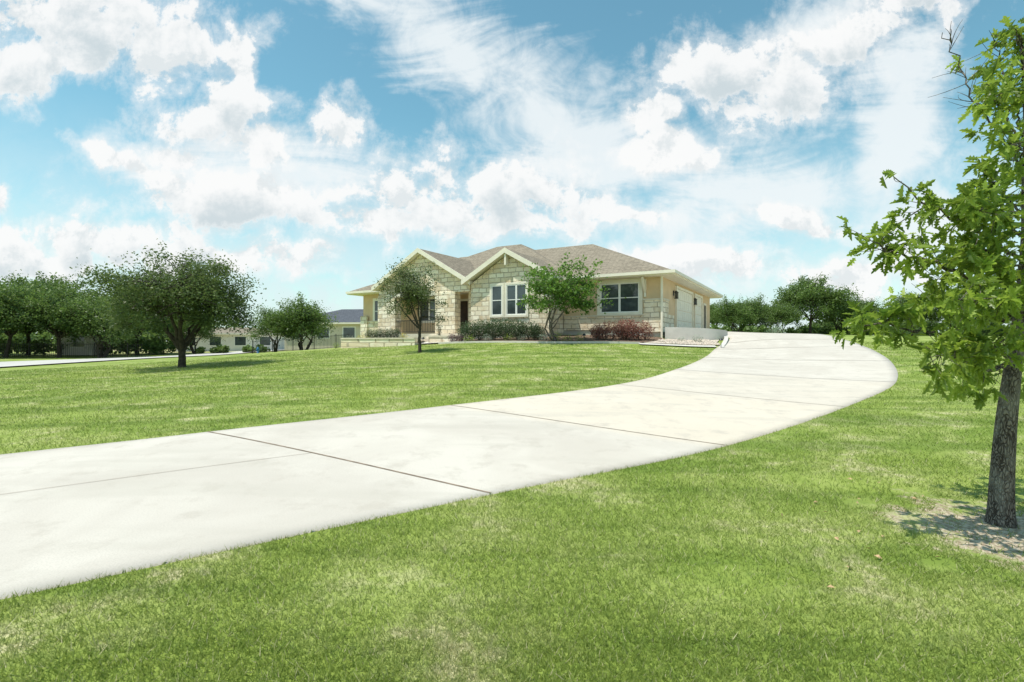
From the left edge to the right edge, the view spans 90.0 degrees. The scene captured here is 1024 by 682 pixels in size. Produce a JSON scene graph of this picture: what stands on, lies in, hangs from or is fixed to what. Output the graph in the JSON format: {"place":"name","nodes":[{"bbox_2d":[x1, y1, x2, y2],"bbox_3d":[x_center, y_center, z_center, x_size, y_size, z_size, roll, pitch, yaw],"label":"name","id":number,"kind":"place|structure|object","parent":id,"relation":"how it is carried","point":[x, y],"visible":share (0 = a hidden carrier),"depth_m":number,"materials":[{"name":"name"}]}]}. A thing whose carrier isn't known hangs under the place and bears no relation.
{"place":"outdoors","nodes":[
{"label":"outdoors","id":0,"kind":"place"},
{"bbox_2d":[0,349,281,366],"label":"street","id":1,"kind":"structure","parent":0,"point":[18,363],"depth_m":37.95,"materials":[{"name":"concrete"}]},
{"bbox_2d":[284,324,359,349],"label":"walls","id":2,"kind":"structure","parent":0,"point":[337,330],"depth_m":61.21,"materials":[{"name":"beige paint"}]},
{"bbox_2d":[295,328,354,337],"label":"windows","id":3,"kind":"structure","parent":2,"relation":"attached to","point":[350,331],"depth_m":60.95,"materials":[{"name":"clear glass"}]},
{"bbox_2d":[321,309,362,323],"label":"roof","id":4,"kind":"structure","parent":2,"relation":"on","point":[347,316],"depth_m":63.12,"materials":[{"name":"grey"}]},
{"bbox_2d":[375,301,377,320],"bbox_3d":[-10.072,-2.250,38.632,0.700,1.600,0.014,0,0,30],"label":"window glass","id":5,"kind":"object","parent":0,"point":[376,309],"visible":0.36,"depth_m":38.73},
{"bbox_2d":[340,338,417,338],"bbox_3d":[-8.390,-0.161,31.566,6.134,0.077,0.689,0,0,30],"label":"stone planter cap","id":6,"kind":"object","parent":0,"point":[378,338],"visible":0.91,"depth_m":31.03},
{"bbox_2d":[378,295,400,333],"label":"entry pier","id":7,"kind":"structure","parent":0,"point":[386,321],"depth_m":35.69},
{"bbox_2d":[379,254,470,295],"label":"entry gable wall","id":8,"kind":"structure","parent":0,"point":[446,281],"depth_m":33.51,"materials":[{"name":"stone"}]},
{"bbox_2d":[373,249,474,291],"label":"entry gable roof","id":9,"kind":"structure","parent":8,"relation":"on","point":[464,267],"depth_m":34.76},
{"bbox_2d":[371,248,417,290],"bbox_3d":[-8.037,-4.810,34.837,4.180,2.680,0.057,0,0,30],"label":"entry gable roof rake","id":10,"kind":"object","parent":9,"relation":"attached to","point":[409,257],"visible":0.71,"depth_m":34.73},
{"bbox_2d":[417,248,469,284],"bbox_3d":[-4.417,-4.810,32.747,4.180,2.680,0.057,0,0,30],"label":"entry gable roof rake","id":11,"kind":"object","parent":9,"relation":"attached to","point":[441,264],"visible":1,"depth_m":32.75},
{"bbox_2d":[422,299,434,319],"bbox_3d":[-5.829,-2.200,36.182,1.500,1.500,0.014,0,0,30],"label":"window glass","id":12,"kind":"object","parent":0,"point":[425,312],"depth_m":36.26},
{"bbox_2d":[435,292,459,333],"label":"entry pier","id":13,"kind":"structure","parent":0,"point":[452,309],"depth_m":33.04,"materials":[{"name":"stone"}]},
{"bbox_2d":[0,332,897,599],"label":"driveway","id":14,"kind":"structure","parent":0,"point":[54,535],"depth_m":5.92,"materials":[{"name":"concrete"}]},
{"bbox_2d":[5,339,893,493],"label":"driveway joints","id":15,"kind":"object","parent":14,"relation":"on","point":[434,479],"visible":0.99,"depth_m":6.07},
{"bbox_2d":[460,301,467,331],"bbox_3d":[-3.370,-1.600,34.741,1.000,2.200,0.057,0,0,30],"label":"entry door","id":16,"kind":"structure","parent":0,"point":[463,311],"depth_m":34.66,"materials":[{"name":"brown wood"}]},
{"bbox_2d":[0,334,1023,681],"bbox_3d":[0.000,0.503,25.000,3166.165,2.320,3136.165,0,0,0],"label":"ground","id":17,"kind":"structure","parent":0,"point":[970,520],"depth_m":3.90,"materials":[{"name":"plant"}]},
{"bbox_2d":[0,277,34,334],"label":"oak tree","id":18,"kind":"object","parent":17,"relation":"on","point":[7,290],"visible":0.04,"depth_m":48.55,"materials":[{"name":"green plant"}]},
{"bbox_2d":[0,283,57,357],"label":"oak tree","id":19,"kind":"object","parent":17,"relation":"on","point":[6,296],"visible":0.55,"depth_m":44.78,"materials":[{"name":"green plant"}]},
{"bbox_2d":[1,269,66,354],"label":"oak tree","id":20,"kind":"object","parent":17,"relation":"on","point":[20,281],"visible":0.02,"depth_m":54.44,"materials":[{"name":"green plant"}]},
{"bbox_2d":[1,283,98,357],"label":"oak tree","id":21,"kind":"object","parent":17,"relation":"on","point":[51,306],"visible":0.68,"depth_m":45.53,"materials":[{"name":"green plant"}]},
{"bbox_2d":[12,271,111,355],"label":"oak tree","id":22,"kind":"object","parent":17,"relation":"on","point":[61,282],"visible":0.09,"depth_m":51.12,"materials":[{"name":"green plant"}]},
{"bbox_2d":[10,342,142,356],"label":"metal fence","id":23,"kind":"object","parent":17,"relation":"on","point":[108,355],"visible":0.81,"depth_m":49.99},
{"bbox_2d":[61,329,105,354],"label":"white shed","id":24,"kind":"structure","parent":17,"relation":"on","point":[74,349],"depth_m":55.73,"materials":[{"name":"paint"}]},
{"bbox_2d":[70,335,83,346],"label":"windows","id":25,"kind":"structure","parent":24,"relation":"in","point":[76,341],"depth_m":55.69,"materials":[{"name":"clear glass"}]},
{"bbox_2d":[51,295,145,357],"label":"oak tree","id":26,"kind":"object","parent":17,"relation":"on","point":[85,325],"visible":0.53,"depth_m":46.35,"materials":[{"name":"green plant"}]},
{"bbox_2d":[55,294,147,356],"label":"oak tree","id":27,"kind":"object","parent":17,"relation":"on","point":[95,320],"visible":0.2,"depth_m":47.47,"materials":[{"name":"green plant"}]},
{"bbox_2d":[92,292,183,354],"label":"oak tree","id":28,"kind":"object","parent":17,"relation":"on","point":[153,331],"visible":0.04,"depth_m":55.85,"materials":[{"name":"green plant"}]},
{"bbox_2d":[59,238,268,367],"bbox_3d":[-14.243,-1.491,21.697,6.831,5.638,7.773,0,0,0],"label":"live oak tree","id":29,"kind":"object","parent":17,"relation":"on","point":[196,295],"visible":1,"depth_m":20.99,"materials":[{"name":"green plant"}]},
{"bbox_2d":[161,320,224,353],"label":"oak tree","id":30,"kind":"object","parent":17,"relation":"on","point":[202,334],"visible":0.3,"depth_m":59.80,"materials":[{"name":"green plant"}]},
{"bbox_2d":[176,334,283,351],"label":"walls","id":31,"kind":"structure","parent":17,"relation":"on","point":[229,340],"depth_m":72.24,"materials":[{"name":"white paint"}]},
{"bbox_2d":[191,337,269,344],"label":"windows","id":32,"kind":"structure","parent":31,"relation":"attached to","point":[242,341],"depth_m":72.53,"materials":[{"name":"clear glass"}]},
{"bbox_2d":[195,336,270,345],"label":"window frames","id":33,"kind":"structure","parent":31,"relation":"attached to","point":[234,341],"depth_m":72.44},
{"bbox_2d":[209,327,270,334],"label":"roof","id":34,"kind":"structure","parent":31,"relation":"on","point":[224,332],"depth_m":72.75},
{"bbox_2d":[242,303,300,351],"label":"oak tree","id":35,"kind":"object","parent":17,"relation":"on","point":[271,326],"visible":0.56,"depth_m":45.68,"materials":[{"name":"green plant"}]},
{"bbox_2d":[252,334,349,353],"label":"metal fence","id":36,"kind":"object","parent":17,"relation":"on","point":[268,351],"visible":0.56,"depth_m":50.17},
{"bbox_2d":[272,308,330,349],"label":"oak tree","id":37,"kind":"object","parent":17,"relation":"on","point":[299,346],"visible":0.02,"depth_m":49.23,"materials":[{"name":"green plant"}]},
{"bbox_2d":[264,292,339,349],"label":"oak tree","id":38,"kind":"object","parent":17,"relation":"on","point":[300,315],"visible":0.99,"depth_m":44.74,"materials":[{"name":"green plant"}]},
{"bbox_2d":[360,316,367,337],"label":"pier","id":39,"kind":"structure","parent":17,"relation":"on","point":[363,324],"depth_m":39.16,"materials":[{"name":"stone"}]},
{"bbox_2d":[341,339,416,347],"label":"stone planter wall","id":40,"kind":"structure","parent":17,"relation":"on","point":[354,343],"depth_m":31.20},
{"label":"planter soil","id":41,"kind":"structure","parent":40,"relation":"in","visible":0},
{"bbox_2d":[364,328,378,337],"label":"boxwood shrub","id":42,"kind":"object","parent":41,"relation":"on","point":[372,334],"visible":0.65,"depth_m":33.29,"materials":[{"name":"green plant"}]},
{"bbox_2d":[375,328,390,337],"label":"boxwood shrub","id":43,"kind":"object","parent":41,"relation":"on","point":[381,333],"visible":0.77,"depth_m":32.79,"materials":[{"name":"green plant"}]},
{"bbox_2d":[385,327,400,337],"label":"boxwood shrub","id":44,"kind":"object","parent":41,"relation":"on","point":[395,333],"visible":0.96,"depth_m":32.31,"materials":[{"name":"green plant"}]},
{"bbox_2d":[374,256,449,352],"bbox_3d":[-4.586,-1.613,24.087,3.803,4.627,3.326,0,0,0],"label":"young oak tree","id":45,"kind":"object","parent":17,"relation":"on","point":[414,292],"visible":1,"depth_m":23.91,"materials":[{"name":"green plant"}]},
{"bbox_2d":[375,333,468,340],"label":"porch floor","id":46,"kind":"structure","parent":17,"relation":"on","point":[414,335],"depth_m":33.69,"materials":[{"name":"concrete"}]},
{"bbox_2d":[398,320,434,331],"bbox_3d":[-6.506,-1.000,34.509,3.400,0.800,0.040,0,0,30],"label":"porch railing","id":47,"kind":"object","parent":46,"relation":"on","point":[417,328],"visible":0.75,"depth_m":34.20,"materials":[{"name":"black metal"}]},
{"bbox_2d":[468,292,470,326],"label":"entry side wall","id":48,"kind":"structure","parent":46,"relation":"on","point":[469,306],"depth_m":33.15,"materials":[{"name":"paint"}]},
{"bbox_2d":[428,337,461,343],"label":"stone garden wall","id":49,"kind":"structure","parent":17,"relation":"on","point":[437,339],"depth_m":30.16,"materials":[{"name":"stone"}]},
{"bbox_2d":[428,335,462,336],"bbox_3d":[-3.905,-0.292,30.200,2.145,0.077,0.420,0,0,22],"label":"stone garden wall cap","id":50,"kind":"object","parent":49,"relation":"on","point":[442,335],"visible":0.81,"depth_m":30.07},
{"bbox_2d":[0,322,1009,354],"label":"brush thicket","id":51,"kind":"object","parent":17,"relation":"on","point":[155,345],"visible":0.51,"depth_m":57.95,"materials":[{"name":"plant"}]},
{"bbox_2d":[0,309,1011,347],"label":"distant tree line","id":52,"kind":"object","parent":17,"relation":"on","point":[53,337],"visible":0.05,"depth_m":97.09,"materials":[{"name":"green plant"}]},
{"bbox_2d":[438,341,639,343],"bbox_3d":[0.804,0.346,26.772,11.345,0.709,1.484,0,0,22],"label":"garden edging","id":53,"kind":"object","parent":17,"relation":"on","point":[617,342],"visible":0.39,"depth_m":25.66,"materials":[{"name":"concrete"}]},
{"bbox_2d":[427,335,663,343],"bbox_3d":[0.772,-0.103,29.095,14.803,0.520,5.154,0,0,27],"label":"garden bed","id":54,"kind":"object","parent":17,"relation":"on","point":[587,338],"visible":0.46,"depth_m":27.35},
{"bbox_2d":[457,320,478,340],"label":"hedge shrub","id":55,"kind":"object","parent":54,"relation":"on","point":[464,329],"visible":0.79,"depth_m":29.40,"materials":[{"name":"green plant"}]},
{"bbox_2d":[468,318,490,340],"bbox_3d":[-1.851,-0.593,29.328,1.525,1.433,1.861,0,0,-14],"label":"hedge shrub","id":56,"kind":"object","parent":54,"relation":"on","point":[479,332],"visible":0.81,"depth_m":29.00,"materials":[{"name":"green plant"}]},
{"bbox_2d":[480,317,502,339],"bbox_3d":[-1.117,-0.630,28.931,1.555,1.462,1.898,0,0,-6],"label":"hedge shrub","id":57,"kind":"object","parent":54,"relation":"on","point":[491,325],"visible":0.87,"depth_m":28.61,"materials":[{"name":"green plant"}]},
{"bbox_2d":[492,317,516,339],"bbox_3d":[-0.400,-0.617,28.432,1.494,1.404,1.824,0,0,1],"label":"hedge shrub","id":58,"kind":"object","parent":54,"relation":"on","point":[503,328],"visible":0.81,"depth_m":28.10,"materials":[{"name":"green plant"}]},
{"bbox_2d":[505,319,527,339],"bbox_3d":[0.293,-0.580,27.931,1.403,1.318,1.712,0,0,9],"label":"hedge shrub","id":59,"kind":"object","parent":54,"relation":"on","point":[513,331],"visible":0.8,"depth_m":27.61,"materials":[{"name":"green plant"}]},
{"bbox_2d":[516,321,540,339],"bbox_3d":[0.941,-0.532,27.490,1.582,1.218,1.296,0,0,41],"label":"hedge shrub","id":60,"kind":"object","parent":54,"relation":"on","point":[527,332],"visible":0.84,"depth_m":27.27,"materials":[{"name":"green plant"}]},
{"bbox_2d":[528,324,545,339],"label":"hedge shrub","id":61,"kind":"object","parent":54,"relation":"on","point":[537,333],"visible":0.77,"depth_m":27.12,"materials":[{"name":"green plant"}]},
{"bbox_2d":[516,252,625,340],"bbox_3d":[2.978,-2.183,26.267,5.578,4.736,4.639,0,0,0],"label":"redbud tree","id":62,"kind":"object","parent":54,"relation":"on","point":[559,294],"visible":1,"depth_m":25.57,"materials":[{"name":"green plant"}]},
{"bbox_2d":[589,324,608,339],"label":"red barberry shrub","id":63,"kind":"object","parent":54,"relation":"on","point":[595,332],"visible":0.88,"depth_m":26.62,"materials":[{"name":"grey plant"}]},
{"bbox_2d":[597,320,628,339],"bbox_3d":[5.287,-0.520,26.769,1.757,1.162,1.276,0,0,4],"label":"red barberry shrub","id":64,"kind":"object","parent":54,"relation":"on","point":[614,332],"visible":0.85,"depth_m":26.64,"materials":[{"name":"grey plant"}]},
{"bbox_2d":[615,318,642,340],"bbox_3d":[5.994,-0.573,26.837,1.426,1.299,1.964,0,0,-10],"label":"red barberry shrub","id":65,"kind":"object","parent":54,"relation":"on","point":[630,330],"visible":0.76,"depth_m":26.40,"materials":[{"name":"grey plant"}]},
{"bbox_2d":[621,320,654,339],"bbox_3d":[6.590,-0.513,26.726,1.819,1.203,1.321,0,0,-7],"label":"red barberry shrub","id":66,"kind":"object","parent":54,"relation":"on","point":[643,335],"visible":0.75,"depth_m":26.64,"materials":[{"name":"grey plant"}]},
{"bbox_2d":[564,330,660,337],"bbox_3d":[5.666,0.275,29.571,5.820,1.850,0.080,0,0,30],"label":"front foundation","id":67,"kind":"object","parent":17,"relation":"on","point":[588,332],"visible":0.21,"depth_m":30.29,"materials":[{"name":"stone"}]},
{"bbox_2d":[639,343,715,346],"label":"garden path","id":68,"kind":"structure","parent":17,"relation":"on","point":[680,345],"depth_m":24.93,"materials":[{"name":"concrete"}]},
{"bbox_2d":[643,339,718,344],"bbox_3d":[8.700,0.043,26.250,4.400,0.321,2.100,0,0,0],"label":"river rock bed","id":69,"kind":"object","parent":17,"relation":"on","point":[673,339],"visible":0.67,"depth_m":26.00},
{"bbox_2d":[657,339,719,345],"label":"river rocks","id":70,"kind":"object","parent":69,"relation":"on","point":[690,342],"visible":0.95,"depth_m":25.79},
{"bbox_2d":[665,327,727,339],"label":"concrete retaining wall","id":71,"kind":"structure","parent":17,"relation":"on","point":[686,333],"depth_m":27.02,"materials":[{"name":"concrete"}]},
{"bbox_2d":[710,302,736,326],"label":"oak tree","id":72,"kind":"object","parent":17,"relation":"on","point":[713,321],"visible":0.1,"depth_m":72.40,"materials":[{"name":"green plant"}]},
{"bbox_2d":[710,294,760,331],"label":"oak tree","id":73,"kind":"object","parent":17,"relation":"on","point":[729,313],"visible":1,"depth_m":56.30,"materials":[{"name":"green plant"}]},
{"bbox_2d":[718,292,773,327],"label":"oak tree","id":74,"kind":"object","parent":17,"relation":"on","point":[758,307],"visible":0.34,"depth_m":59.06,"materials":[{"name":"green plant"}]},
{"bbox_2d":[741,299,775,325],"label":"oak tree","id":75,"kind":"object","parent":17,"relation":"on","point":[761,313],"visible":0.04,"depth_m":66.11,"materials":[{"name":"green plant"}]},
{"bbox_2d":[756,301,808,332],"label":"oak tree","id":76,"kind":"object","parent":17,"relation":"on","point":[785,316],"visible":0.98,"depth_m":57.14,"materials":[{"name":"green plant"}]},
{"bbox_2d":[769,272,863,333],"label":"oak tree","id":77,"kind":"object","parent":17,"relation":"on","point":[812,297],"visible":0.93,"depth_m":58.21,"materials":[{"name":"green plant"}]},
{"bbox_2d":[806,298,868,334],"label":"oak tree","id":78,"kind":"object","parent":17,"relation":"on","point":[832,318],"visible":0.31,"depth_m":60.07,"materials":[{"name":"green plant"}]},
{"bbox_2d":[847,292,890,326],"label":"oak tree","id":79,"kind":"object","parent":17,"relation":"on","point":[875,308],"visible":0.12,"depth_m":61.98,"materials":[{"name":"green plant"}]},
{"bbox_2d":[781,478,1023,587],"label":"fallen leaves","id":80,"kind":"object","parent":17,"relation":"on","point":[837,538],"visible":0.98,"depth_m":3.93,"materials":[{"name":"brown plant"}]},
{"bbox_2d":[876,289,942,335],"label":"oak tree","id":81,"kind":"object","parent":17,"relation":"on","point":[901,300],"visible":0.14,"depth_m":59.14,"materials":[{"name":"green plant"}]},
{"bbox_2d":[829,16,1023,527],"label":"red oak tree","id":82,"kind":"object","parent":17,"relation":"on","point":[972,211],"visible":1,"depth_m":3.91,"materials":[{"name":"green plant"}]},
{"bbox_2d":[925,284,997,329],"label":"oak tree","id":83,"kind":"object","parent":17,"relation":"on","point":[959,296],"visible":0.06,"depth_m":58.85,"materials":[{"name":"green plant"}]},
{"bbox_2d":[0,0,1023,332],"label":"sky","id":84,"kind":"structure","parent":0,"point":[318,145],"materials":[{"name":"blue"}]},
{"bbox_2d":[471,255,563,334],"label":"stone gable wall","id":85,"kind":"structure","parent":0,"point":[501,272],"depth_m":30.76,"materials":[{"name":"stone"}]},
{"bbox_2d":[490,283,503,317],"bbox_3d":[-0.917,-2.450,30.940,1.010,2.060,0.087,0,0,30],"label":"window trim","id":86,"kind":"structure","parent":85,"relation":"attached to","point":[491,315],"depth_m":30.92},
{"bbox_2d":[492,285,501,314],"bbox_3d":[-0.908,-2.450,30.954,0.748,1.798,0.051,0,0,30],"label":"window frame","id":87,"kind":"object","parent":86,"relation":"in","point":[497,300],"visible":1,"depth_m":30.91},
{"bbox_2d":[493,286,500,313],"bbox_3d":[-0.900,-2.450,30.969,0.650,1.700,0.015,0,0,30],"label":"window glass","id":88,"kind":"object","parent":87,"relation":"in","point":[496,296],"visible":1,"depth_m":30.95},
{"bbox_2d":[463,249,563,284],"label":"stone gable roof","id":89,"kind":"structure","parent":85,"relation":"on","point":[540,262],"depth_m":31.35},
{"bbox_2d":[461,248,503,284],"bbox_3d":[-1.793,-4.490,31.001,3.130,2.040,0.057,0,0,30],"label":"stone gable roof rake","id":90,"kind":"object","parent":89,"relation":"attached to","point":[483,265],"visible":1,"depth_m":30.93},
{"bbox_2d":[504,253,508,265],"bbox_3d":[-0.332,-4.850,30.402,0.120,0.700,0.340,0,0,30],"label":"gable bracket post","id":91,"kind":"object","parent":89,"relation":"attached to","point":[506,259],"visible":0.86,"depth_m":30.29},
{"bbox_2d":[504,248,552,278],"bbox_3d":[0.917,-4.490,29.436,3.130,2.040,0.057,0,0,30],"label":"stone gable roof rake","id":92,"kind":"object","parent":89,"relation":"attached to","point":[519,258],"visible":0.71,"depth_m":29.62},
{"bbox_2d":[506,284,525,314],"bbox_3d":[0.261,-2.450,30.279,1.348,1.798,0.051,0,0,30],"label":"window frame","id":93,"kind":"object","parent":85,"relation":"in","point":[515,299],"visible":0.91,"depth_m":30.28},
{"bbox_2d":[508,285,524,313],"bbox_3d":[0.269,-2.450,30.294,1.250,1.700,0.016,0,0,30],"label":"window glass","id":94,"kind":"object","parent":93,"relation":"in","point":[511,295],"visible":0.79,"depth_m":30.36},
{"bbox_2d":[504,281,528,316],"bbox_3d":[0.252,-2.450,30.265,1.610,2.060,0.087,0,0,30],"label":"window trim","id":95,"kind":"structure","parent":85,"relation":"attached to","point":[527,306],"depth_m":30.26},
{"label":"foundation","id":96,"kind":"object","parent":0,"visible":0},
{"bbox_2d":[363,277,709,333],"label":"walls","id":97,"kind":"structure","parent":96,"relation":"on","point":[653,287],"depth_m":30.86,"materials":[{"name":"beige paint"}]},
{"bbox_2d":[368,322,377,336],"bbox_3d":[-10.027,-0.575,38.561,3.450,1.750,0.097,0,0,30],"label":"wainscot","id":98,"kind":"object","parent":97,"relation":"attached to","point":[372,325],"visible":0.21,"depth_m":38.82,"materials":[{"name":"stone"}]},
{"bbox_2d":[347,244,721,298],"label":"roof","id":99,"kind":"structure","parent":97,"relation":"on","point":[614,262],"depth_m":32.08,"materials":[{"name":"brown"}]},
{"bbox_2d":[462,244,567,272],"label":"roof","id":100,"kind":"structure","parent":99,"relation":"on","point":[477,260],"depth_m":38.70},
{"bbox_2d":[346,269,722,296],"bbox_3d":[2.358,-3.680,40.632,24.530,0.160,17.730,0,0,30],"label":"gutter","id":101,"kind":"object","parent":99,"relation":"attached to","point":[675,271],"visible":0.83,"depth_m":28.70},
{"bbox_2d":[564,315,643,329],"bbox_3d":[5.259,-1.035,29.736,4.850,0.770,0.097,0,0,30],"label":"wainscot front","id":102,"kind":"object","parent":97,"relation":"attached to","point":[579,323],"visible":0.79,"depth_m":29.99,"materials":[{"name":"stone"}]},
{"bbox_2d":[564,314,643,316],"bbox_3d":[5.249,-1.462,29.718,4.850,0.077,0.137,0,0,30],"label":"wainscot cap","id":103,"kind":"object","parent":102,"relation":"on","point":[607,315],"visible":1,"depth_m":29.55,"materials":[{"name":"stone"}]},
{"bbox_2d":[600,282,638,312],"bbox_3d":[6.144,-2.460,29.250,2.268,1.678,0.051,0,0,30],"label":"window frame","id":104,"kind":"object","parent":97,"relation":"in","point":[619,297],"visible":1,"depth_m":29.23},
{"bbox_2d":[602,283,637,311],"bbox_3d":[6.153,-2.460,29.264,2.170,1.580,0.014,0,0,30],"label":"window glass","id":105,"kind":"object","parent":104,"relation":"in","point":[629,290],"visible":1,"depth_m":29.17,"materials":[{"name":"glass"}]},
{"bbox_2d":[597,278,642,316],"bbox_3d":[6.136,-2.460,29.235,2.670,2.080,0.087,0,0,30],"label":"window trim","id":106,"kind":"structure","parent":97,"relation":"attached to","point":[627,281],"depth_m":29.04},
{"bbox_2d":[661,276,662,337],"bbox_3d":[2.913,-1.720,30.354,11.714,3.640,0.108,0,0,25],"label":"downspout","id":107,"kind":"object","parent":97,"relation":"attached to","point":[661,306],"visible":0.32,"depth_m":27.80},
{"bbox_2d":[669,315,673,326],"bbox_3d":[9.189,-1.000,29.691,0.097,1.000,1.450,0,0,30],"label":"side wainscot","id":108,"kind":"object","parent":97,"relation":"attached to","point":[671,320],"visible":0.57,"depth_m":29.71,"materials":[{"name":"stone"}]},
{"bbox_2d":[675,286,693,327],"bbox_3d":[11.185,-1.980,33.128,0.117,2.720,5.180,0,0,30],"label":"garage door frame","id":109,"kind":"object","parent":97,"relation":"attached to","point":[684,290],"visible":0.76,"depth_m":33.10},
{"bbox_2d":[677,289,691,327],"bbox_3d":[11.153,-1.910,33.147,0.042,2.556,4.896,0,0,30],"label":"garage door","id":110,"kind":"structure","parent":109,"relation":"in","point":[684,300],"depth_m":33.18,"materials":[{"name":"paint"}]},
{"bbox_2d":[694,293,702,327],"bbox_3d":[13.535,-1.980,37.199,0.117,2.720,2.980,0,0,30],"label":"garage door frame","id":111,"kind":"object","parent":97,"relation":"attached to","point":[697,295],"visible":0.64,"depth_m":37.64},
{"bbox_2d":[696,297,700,327],"bbox_3d":[13.503,-1.910,37.217,0.042,2.556,2.696,0,0,30],"label":"garage door","id":112,"kind":"structure","parent":111,"relation":"in","point":[698,316],"depth_m":37.36,"materials":[{"name":"paint"}]},
{"bbox_2d":[644,300,668,331],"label":"corner pier","id":113,"kind":"structure","parent":96,"relation":"on","point":[652,312],"depth_m":28.20,"materials":[{"name":"stone"}]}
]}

